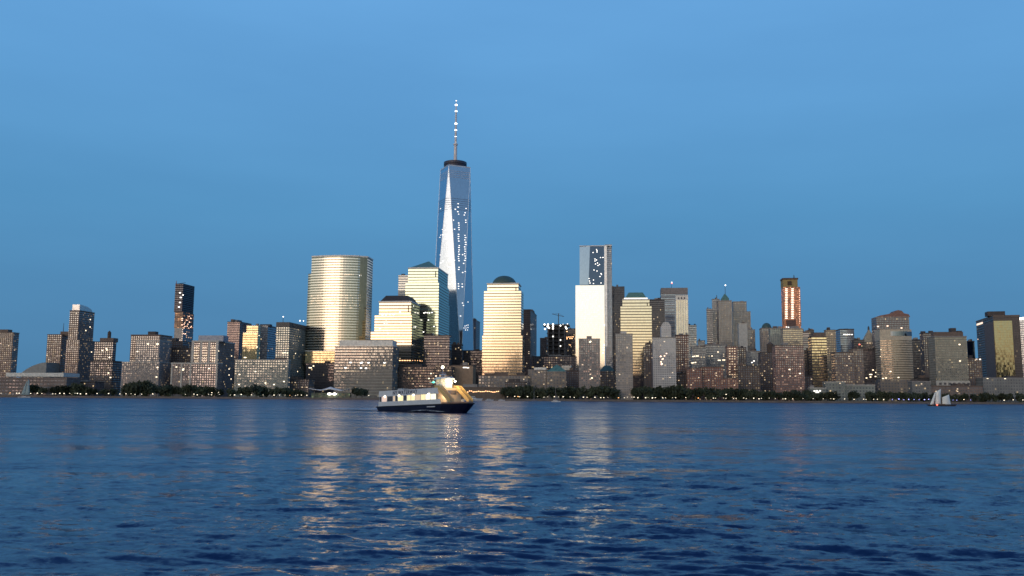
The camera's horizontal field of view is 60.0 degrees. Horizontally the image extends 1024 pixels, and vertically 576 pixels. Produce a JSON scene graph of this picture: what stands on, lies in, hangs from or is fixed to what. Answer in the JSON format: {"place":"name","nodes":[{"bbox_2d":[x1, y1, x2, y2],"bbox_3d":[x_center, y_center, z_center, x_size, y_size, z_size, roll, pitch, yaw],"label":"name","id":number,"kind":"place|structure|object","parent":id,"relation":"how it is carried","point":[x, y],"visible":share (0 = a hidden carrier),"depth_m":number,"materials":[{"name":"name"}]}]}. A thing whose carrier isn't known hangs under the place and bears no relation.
{"place":"outdoors","nodes":[
{"label":"outdoors","id":0,"kind":"place"},
{"bbox_2d":[0,329,19,376],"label":"apartment tower","id":1,"kind":"structure","parent":0,"point":[9,340],"depth_m":1350.22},
{"bbox_2d":[22,362,59,377],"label":"arena hall","id":2,"kind":"structure","parent":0,"point":[46,367],"depth_m":1273.12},
{"bbox_2d":[46,325,68,377],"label":"apartment tower","id":3,"kind":"structure","parent":0,"point":[56,349],"depth_m":1310.59,"materials":[{"name":"brick"}]},
{"bbox_2d":[64,304,94,379],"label":"apartment tower","id":4,"kind":"structure","parent":0,"point":[80,345],"depth_m":1296.91,"materials":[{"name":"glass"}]},
{"bbox_2d":[79,380,104,395],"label":"block","id":5,"kind":"structure","parent":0,"point":[99,386],"depth_m":1215.52,"materials":[{"name":"concrete"}]},
{"bbox_2d":[89,331,121,395],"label":"apartment block","id":6,"kind":"structure","parent":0,"point":[105,367],"depth_m":1260.31,"materials":[{"name":"grey concrete"}]},
{"bbox_2d":[120,331,172,395],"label":"apartment block","id":7,"kind":"structure","parent":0,"point":[150,355],"depth_m":1226.93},
{"bbox_2d":[174,281,194,341],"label":"construction tower","id":8,"kind":"structure","parent":0,"point":[183,311],"depth_m":1714.11,"materials":[{"name":"concrete"}]},
{"bbox_2d":[170,335,234,396],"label":"apartment block","id":9,"kind":"structure","parent":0,"point":[211,364],"depth_m":1238.42,"materials":[{"name":"concrete"}]},
{"bbox_2d":[227,319,251,367],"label":"office tower","id":10,"kind":"structure","parent":0,"point":[236,329],"depth_m":1473.59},
{"bbox_2d":[242,324,260,359],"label":"office tower","id":11,"kind":"structure","parent":0,"point":[251,344],"depth_m":1421.29,"materials":[{"name":"glass"}]},
{"bbox_2d":[233,357,290,396],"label":"apartment block","id":12,"kind":"structure","parent":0,"point":[272,374],"depth_m":1214.23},
{"bbox_2d":[259,324,275,359],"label":"office tower","id":13,"kind":"structure","parent":0,"point":[267,341],"depth_m":1534.26,"materials":[{"name":"blue glass"}]},
{"bbox_2d":[275,316,305,378],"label":"office tower","id":14,"kind":"structure","parent":0,"point":[290,341],"depth_m":1345.27,"materials":[{"name":"metal"}]},
{"bbox_2d":[290,376,314,396],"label":"block","id":15,"kind":"structure","parent":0,"point":[299,383],"depth_m":1229.69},
{"bbox_2d":[305,361,333,392],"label":"office block","id":16,"kind":"structure","parent":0,"point":[322,374],"depth_m":1290.81,"materials":[{"name":"grey glass"}]},
{"bbox_2d":[309,387,351,397],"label":"winged pavilion","id":17,"kind":"structure","parent":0,"point":[332,395],"depth_m":1156.32,"materials":[{"name":"grey glass"}]},
{"bbox_2d":[305,255,372,377],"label":"curved glass tower","id":18,"kind":"structure","parent":0,"point":[339,301],"depth_m":1393.23,"materials":[{"name":"gold metal"}]},
{"bbox_2d":[334,340,398,397],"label":"office block","id":19,"kind":"structure","parent":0,"point":[372,366],"depth_m":1256.24,"materials":[{"name":"grey glass"}]},
{"bbox_2d":[371,295,423,365],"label":"stepped office tower","id":20,"kind":"structure","parent":0,"point":[398,320],"depth_m":1342.14,"materials":[{"name":"grey stone"}]},
{"bbox_2d":[398,274,407,295],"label":"office tower","id":21,"kind":"structure","parent":0,"point":[402,280],"depth_m":1652.15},
{"bbox_2d":[398,364,454,388],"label":"office block","id":22,"kind":"structure","parent":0,"point":[415,376],"depth_m":1275.27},
{"bbox_2d":[405,261,449,334],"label":"stepped office tower","id":23,"kind":"structure","parent":0,"point":[427,289],"depth_m":1437.50,"materials":[{"name":"glass"}]},
{"bbox_2d":[423,333,451,366],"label":"office block","id":24,"kind":"structure","parent":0,"point":[437,350],"depth_m":1360.99,"materials":[{"name":"brown glass"}]},
{"bbox_2d":[435,100,473,349],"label":"spire tower","id":25,"kind":"structure","parent":0,"point":[453,260],"depth_m":1628.98,"materials":[{"name":"blue glass"}]},
{"bbox_2d":[451,342,462,364],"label":"office block","id":26,"kind":"structure","parent":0,"point":[457,354],"depth_m":1436.93,"materials":[{"name":"black glass"}]},
{"bbox_2d":[463,349,481,383],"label":"office block","id":27,"kind":"structure","parent":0,"point":[472,357],"depth_m":1454.40,"materials":[{"name":"brown glass"}]},
{"bbox_2d":[473,318,479,349],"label":"office tower","id":28,"kind":"structure","parent":0,"point":[476,329],"depth_m":1730.40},
{"bbox_2d":[462,384,505,398],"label":"arcade","id":29,"kind":"object","parent":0,"point":[474,390],"visible":0.92,"depth_m":1178.37,"materials":[{"name":"stone"}]},
{"bbox_2d":[482,276,524,374],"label":"stepped office tower","id":30,"kind":"structure","parent":0,"point":[503,343],"depth_m":1340.63,"materials":[{"name":"grey stone"}]},
{"bbox_2d":[478,372,528,398],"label":"office block","id":31,"kind":"structure","parent":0,"point":[498,379],"depth_m":1220.94,"materials":[{"name":"concrete"}]},
{"bbox_2d":[0,397,1023,575],"bbox_3d":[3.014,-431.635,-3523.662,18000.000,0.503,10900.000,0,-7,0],"label":"water","id":32,"kind":"structure","parent":0,"point":[177,487],"depth_m":39.33,"materials":[{"name":"blue liquid"}]},
{"bbox_2d":[376,366,474,412],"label":"passenger ferry","id":33,"kind":"object","parent":32,"relation":"on","point":[443,395],"visible":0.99,"depth_m":232.01,"materials":[{"name":"metal"}]},
{"bbox_2d":[928,389,956,405],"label":"schooner","id":34,"kind":"object","parent":32,"relation":"on","point":[937,397],"visible":0.98,"depth_m":654.40,"materials":[{"name":"fabric"}]},
{"bbox_2d":[0,0,1023,386],"label":"sky","id":35,"kind":"structure","parent":0,"point":[869,154],"materials":[{"name":"blue"}]},
{"bbox_2d":[505,379,526,398],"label":"block","id":36,"kind":"structure","parent":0,"point":[513,383],"depth_m":1181.92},
{"bbox_2d":[528,367,547,398],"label":"waterfront house","id":37,"kind":"structure","parent":0,"point":[537,377],"depth_m":1224.35,"materials":[{"name":"concrete"}]},
{"bbox_2d":[540,337,546,354],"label":"office block","id":38,"kind":"structure","parent":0,"point":[543,342],"depth_m":1718.53,"materials":[{"name":"black glass"}]},
{"bbox_2d":[542,313,569,354],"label":"construction tower","id":39,"kind":"structure","parent":0,"point":[556,339],"depth_m":1622.45,"materials":[{"name":"concrete"}]},
{"bbox_2d":[546,365,566,398],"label":"waterfront house","id":40,"kind":"structure","parent":0,"point":[556,376],"depth_m":1217.53,"materials":[{"name":"stone"}]},
{"bbox_2d":[566,327,575,355],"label":"office block","id":41,"kind":"structure","parent":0,"point":[571,338],"depth_m":1759.16,"materials":[{"name":"black glass"}]},
{"bbox_2d":[579,336,599,398],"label":"apartment tower","id":42,"kind":"structure","parent":0,"point":[589,360],"depth_m":1184.93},
{"bbox_2d":[600,365,614,399],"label":"waterfront house","id":43,"kind":"structure","parent":0,"point":[607,375],"depth_m":1262.64,"materials":[{"name":"grey stone"}]},
{"bbox_2d":[612,285,624,387],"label":"office tower","id":44,"kind":"structure","parent":0,"point":[618,292],"depth_m":1887.20,"materials":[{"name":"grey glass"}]},
{"bbox_2d":[615,331,632,399],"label":"apartment tower","id":45,"kind":"structure","parent":0,"point":[624,362],"depth_m":1175.16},
{"bbox_2d":[620,292,651,374],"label":"stepped office tower","id":46,"kind":"structure","parent":0,"point":[635,314],"depth_m":1335.80,"materials":[{"name":"grey stone"}]},
{"bbox_2d":[633,373,643,399],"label":"block","id":47,"kind":"structure","parent":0,"point":[638,380],"depth_m":1291.92,"materials":[{"name":"brown brick"}]},
{"bbox_2d":[643,341,652,399],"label":"apartment tower","id":48,"kind":"structure","parent":0,"point":[647,365],"depth_m":1245.50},
{"bbox_2d":[649,298,664,336],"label":"office tower","id":49,"kind":"structure","parent":0,"point":[658,311],"depth_m":1644.56,"materials":[{"name":"grey glass"}]},
{"bbox_2d":[652,322,676,399],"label":"apartment tower","id":50,"kind":"structure","parent":0,"point":[664,357],"depth_m":1190.72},
{"bbox_2d":[660,282,687,336],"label":"office tower","id":51,"kind":"structure","parent":0,"point":[668,295],"depth_m":1807.47,"materials":[{"name":"grey glass"}]},
{"bbox_2d":[676,370,685,399],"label":"block","id":52,"kind":"structure","parent":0,"point":[681,377],"depth_m":1218.09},
{"bbox_2d":[675,295,688,334],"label":"office tower","id":53,"kind":"structure","parent":0,"point":[681,314],"depth_m":1605.31,"materials":[{"name":"white stone"}]},
{"bbox_2d":[675,333,688,372],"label":"apartment tower","id":54,"kind":"structure","parent":0,"point":[682,352],"depth_m":1247.41,"materials":[{"name":"red brick"}]},
{"bbox_2d":[688,324,696,367],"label":"office tower","id":55,"kind":"structure","parent":0,"point":[692,335],"depth_m":1899.76,"materials":[{"name":"grey glass"}]},
{"bbox_2d":[691,345,705,367],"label":"office block","id":56,"kind":"structure","parent":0,"point":[698,356],"depth_m":1416.33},
{"bbox_2d":[706,307,712,342],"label":"office tower","id":57,"kind":"structure","parent":0,"point":[709,314],"depth_m":1833.56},
{"bbox_2d":[686,367,737,399],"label":"apartment block","id":58,"kind":"structure","parent":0,"point":[708,377],"depth_m":1190.23,"materials":[{"name":"red brick"}]},
{"bbox_2d":[712,295,719,343],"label":"office tower","id":59,"kind":"structure","parent":0,"point":[714,308],"depth_m":1865.27,"materials":[{"name":"concrete"}]},
{"bbox_2d":[705,343,727,375],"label":"office block","id":60,"kind":"structure","parent":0,"point":[715,354],"depth_m":1455.60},
{"bbox_2d":[717,285,732,345],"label":"office tower","id":61,"kind":"structure","parent":0,"point":[724,321],"depth_m":1824.80,"materials":[{"name":"stone"}]},
{"bbox_2d":[732,301,750,345],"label":"office tower","id":62,"kind":"structure","parent":0,"point":[740,313],"depth_m":1909.28,"materials":[{"name":"stone"}]},
{"bbox_2d":[738,344,745,365],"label":"apartment tower","id":63,"kind":"structure","parent":0,"point":[741,354],"depth_m":1337.14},
{"bbox_2d":[737,322,747,350],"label":"office tower","id":64,"kind":"structure","parent":0,"point":[742,333],"depth_m":1561.33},
{"bbox_2d":[736,363,760,400],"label":"apartment block","id":65,"kind":"structure","parent":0,"point":[748,377],"depth_m":1222.55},
{"bbox_2d":[747,327,754,350],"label":"office tower","id":66,"kind":"structure","parent":0,"point":[751,338],"depth_m":1620.27,"materials":[{"name":"concrete"}]},
{"bbox_2d":[746,349,760,365],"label":"office block","id":67,"kind":"structure","parent":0,"point":[752,357],"depth_m":1416.31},
{"bbox_2d":[759,323,770,351],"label":"office tower","id":68,"kind":"structure","parent":0,"point":[764,336],"depth_m":1561.96,"materials":[{"name":"concrete"}]},
{"bbox_2d":[758,342,773,400],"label":"apartment block","id":69,"kind":"structure","parent":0,"point":[765,363],"depth_m":1294.71,"materials":[{"name":"grey concrete"}]},
{"bbox_2d":[768,326,781,344],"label":"office tower","id":70,"kind":"structure","parent":0,"point":[774,335],"depth_m":1501.00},
{"bbox_2d":[772,342,804,400],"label":"apartment tower","id":71,"kind":"structure","parent":0,"point":[788,368],"depth_m":1199.15,"materials":[{"name":"brick"}]},
{"bbox_2d":[780,277,801,327],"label":"construction tower","id":72,"kind":"structure","parent":0,"point":[791,302],"depth_m":1688.97,"materials":[{"name":"concrete"}]},
{"bbox_2d":[780,326,802,344],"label":"apartment tower","id":73,"kind":"structure","parent":0,"point":[792,335],"depth_m":1400.03,"materials":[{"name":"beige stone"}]},
{"bbox_2d":[803,329,808,349],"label":"office tower","id":74,"kind":"structure","parent":0,"point":[805,337],"depth_m":1540.85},
{"bbox_2d":[804,348,808,374],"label":"office block","id":75,"kind":"structure","parent":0,"point":[806,360],"depth_m":1316.13,"materials":[{"name":"brown glass"}]},
{"bbox_2d":[805,373,812,400],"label":"block","id":76,"kind":"structure","parent":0,"point":[808,380],"depth_m":1232.36,"materials":[{"name":"concrete"}]},
{"bbox_2d":[807,385,825,400],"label":"waterfront house","id":77,"kind":"structure","parent":0,"point":[816,390],"depth_m":1171.27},
{"bbox_2d":[808,332,827,387],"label":"office tower","id":78,"kind":"structure","parent":0,"point":[817,352],"depth_m":1286.82,"materials":[{"name":"glass"}]},
{"bbox_2d":[824,327,835,381],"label":"office tower","id":79,"kind":"structure","parent":0,"point":[831,339],"depth_m":1383.79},
{"bbox_2d":[836,329,853,351],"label":"office tower","id":80,"kind":"structure","parent":0,"point":[844,337],"depth_m":1560.67,"materials":[{"name":"blue glass"}]},
{"bbox_2d":[831,346,863,384],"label":"apartment block","id":81,"kind":"structure","parent":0,"point":[847,368],"depth_m":1235.63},
{"bbox_2d":[822,382,875,400],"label":"building","id":82,"kind":"structure","parent":0,"point":[843,389],"depth_m":1182.17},
{"bbox_2d":[851,338,864,348],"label":"office tower","id":83,"kind":"structure","parent":0,"point":[859,343],"depth_m":1479.56,"materials":[{"name":"brown glass"}]},
{"bbox_2d":[862,326,871,348],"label":"office tower","id":84,"kind":"structure","parent":0,"point":[867,338],"depth_m":1504.49,"materials":[{"name":"stone"}]},
{"bbox_2d":[862,347,876,384],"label":"office block","id":85,"kind":"structure","parent":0,"point":[869,359],"depth_m":1325.25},
{"bbox_2d":[871,310,909,347],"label":"office tower","id":86,"kind":"structure","parent":0,"point":[897,319],"depth_m":1462.50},
{"bbox_2d":[912,337,921,377],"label":"office tower","id":87,"kind":"structure","parent":0,"point":[916,355],"depth_m":1416.77,"materials":[{"name":"grey glass"}]},
{"bbox_2d":[919,331,932,377],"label":"apartment tower","id":88,"kind":"structure","parent":0,"point":[924,353],"depth_m":1330.69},
{"bbox_2d":[927,328,969,385],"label":"apartment tower","id":89,"kind":"structure","parent":0,"point":[948,358],"depth_m":1221.24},
{"bbox_2d":[931,383,982,401],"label":"apartment block","id":90,"kind":"structure","parent":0,"point":[956,389],"depth_m":1173.23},
{"bbox_2d":[967,339,974,357],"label":"office tower","id":91,"kind":"structure","parent":0,"point":[970,347],"depth_m":1558.90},
{"bbox_2d":[968,355,982,385],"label":"apartment tower","id":92,"kind":"structure","parent":0,"point":[974,368],"depth_m":1249.70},
{"bbox_2d":[976,311,1022,377],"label":"office tower","id":93,"kind":"structure","parent":0,"point":[999,343],"depth_m":1398.76,"materials":[{"name":"black mirror"}]},
{"bbox_2d":[975,376,1023,401],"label":"office block","id":94,"kind":"structure","parent":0,"point":[1013,385],"depth_m":1190.54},
{"bbox_2d":[1020,317,1023,377],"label":"office tower","id":95,"kind":"structure","parent":0,"point":[1022,330],"depth_m":1520.29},
{"bbox_3d":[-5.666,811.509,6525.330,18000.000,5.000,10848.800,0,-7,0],"label":"ground","id":96,"kind":"structure","parent":0,"visible":0},
{"bbox_2d":[0,373,80,395],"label":"ferry terminal","id":97,"kind":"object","parent":96,"relation":"on","point":[12,383],"visible":0.65,"depth_m":1185.56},
{"bbox_2d":[69,383,85,395],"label":"shore tree","id":98,"kind":"object","parent":96,"relation":"on","point":[75,388],"visible":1,"depth_m":1157.54,"materials":[{"name":"green plant"}]},
{"bbox_2d":[123,381,141,395],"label":"shore tree","id":99,"kind":"object","parent":96,"relation":"on","point":[131,385],"visible":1,"depth_m":1154.15,"materials":[{"name":"green plant"}]},
{"bbox_2d":[133,380,152,395],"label":"shore tree","id":100,"kind":"object","parent":96,"relation":"on","point":[139,384],"visible":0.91,"depth_m":1161.41,"materials":[{"name":"green plant"}]},
{"bbox_2d":[170,346,190,377],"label":"apartment block","id":101,"kind":"structure","parent":96,"relation":"on","point":[180,354],"depth_m":1275.39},
{"bbox_2d":[172,338,191,347],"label":"apartment block","id":102,"kind":"structure","parent":96,"relation":"on","point":[176,342],"depth_m":1297.06,"materials":[{"name":"brick"}]},
{"bbox_2d":[181,384,194,396],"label":"shore tree","id":103,"kind":"object","parent":96,"relation":"on","point":[187,389],"visible":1,"depth_m":1155.97,"materials":[{"name":"green plant"}]},
{"bbox_2d":[249,383,266,396],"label":"shore tree","id":104,"kind":"object","parent":96,"relation":"on","point":[257,389],"visible":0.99,"depth_m":1150.91,"materials":[{"name":"green plant"}]},
{"bbox_2d":[451,362,475,398],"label":"hall","id":105,"kind":"structure","parent":96,"relation":"on","point":[465,372],"depth_m":1292.16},
{"bbox_2d":[0,395,1023,403],"bbox_3d":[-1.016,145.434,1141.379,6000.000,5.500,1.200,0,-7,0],"label":"seawall","id":106,"kind":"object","parent":96,"relation":"on","point":[515,399],"visible":0.25,"depth_m":1140.97,"materials":[{"name":"concrete"}]},
{"bbox_2d":[515,385,532,398],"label":"shore tree","id":107,"kind":"object","parent":96,"relation":"on","point":[522,391],"visible":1,"depth_m":1153.08,"materials":[{"name":"green plant"}]},
{"bbox_2d":[523,309,536,374],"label":"office tower","id":108,"kind":"structure","parent":96,"relation":"on","point":[530,325],"depth_m":1486.00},
{"bbox_2d":[533,355,576,369],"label":"office block","id":109,"kind":"structure","parent":96,"relation":"on","point":[548,362],"depth_m":1510.38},
{"bbox_2d":[565,367,578,398],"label":"block","id":110,"kind":"structure","parent":96,"relation":"on","point":[572,377],"depth_m":1282.38,"materials":[{"name":"concrete"}]},
{"bbox_2d":[574,385,589,398],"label":"shore tree","id":111,"kind":"object","parent":96,"relation":"on","point":[581,392],"visible":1,"depth_m":1156.28,"materials":[{"name":"green plant"}]},
{"bbox_2d":[575,244,612,369],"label":"mirror tower","id":112,"kind":"structure","parent":96,"relation":"on","point":[593,308],"depth_m":1708.61,"materials":[{"name":"white glass"}]},
{"bbox_2d":[594,385,609,398],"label":"shore tree","id":113,"kind":"object","parent":96,"relation":"on","point":[601,391],"visible":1,"depth_m":1152.52,"materials":[{"name":"green plant"}]},
{"bbox_2d":[607,387,620,399],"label":"shore tree","id":114,"kind":"object","parent":96,"relation":"on","point":[615,392],"visible":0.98,"depth_m":1155.01,"materials":[{"name":"green plant"}]},
{"bbox_2d":[637,385,653,398],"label":"shore tree","id":115,"kind":"object","parent":96,"relation":"on","point":[645,390],"visible":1,"depth_m":1149.37,"materials":[{"name":"green plant"}]},
{"bbox_2d":[668,384,684,399],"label":"shore tree","id":116,"kind":"object","parent":96,"relation":"on","point":[674,394],"visible":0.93,"depth_m":1159.36,"materials":[{"name":"green plant"}]},
{"bbox_2d":[699,386,713,399],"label":"shore tree","id":117,"kind":"object","parent":96,"relation":"on","point":[707,393],"visible":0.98,"depth_m":1150.55,"materials":[{"name":"green plant"}]},
{"bbox_2d":[725,346,737,377],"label":"apartment tower","id":118,"kind":"structure","parent":96,"relation":"on","point":[731,356],"depth_m":1251.65,"materials":[{"name":"red brick"}]},
{"bbox_2d":[743,388,756,400],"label":"shore tree","id":119,"kind":"object","parent":96,"relation":"on","point":[748,394],"visible":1,"depth_m":1154.95,"materials":[{"name":"green plant"}]},
{"bbox_2d":[872,329,913,401],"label":"curved office block","id":120,"kind":"structure","parent":96,"relation":"on","point":[894,361],"depth_m":1285.23,"materials":[{"name":"grey glass"}]},
{"bbox_2d":[907,379,931,401],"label":"office block","id":121,"kind":"structure","parent":96,"relation":"on","point":[916,386],"depth_m":1176.89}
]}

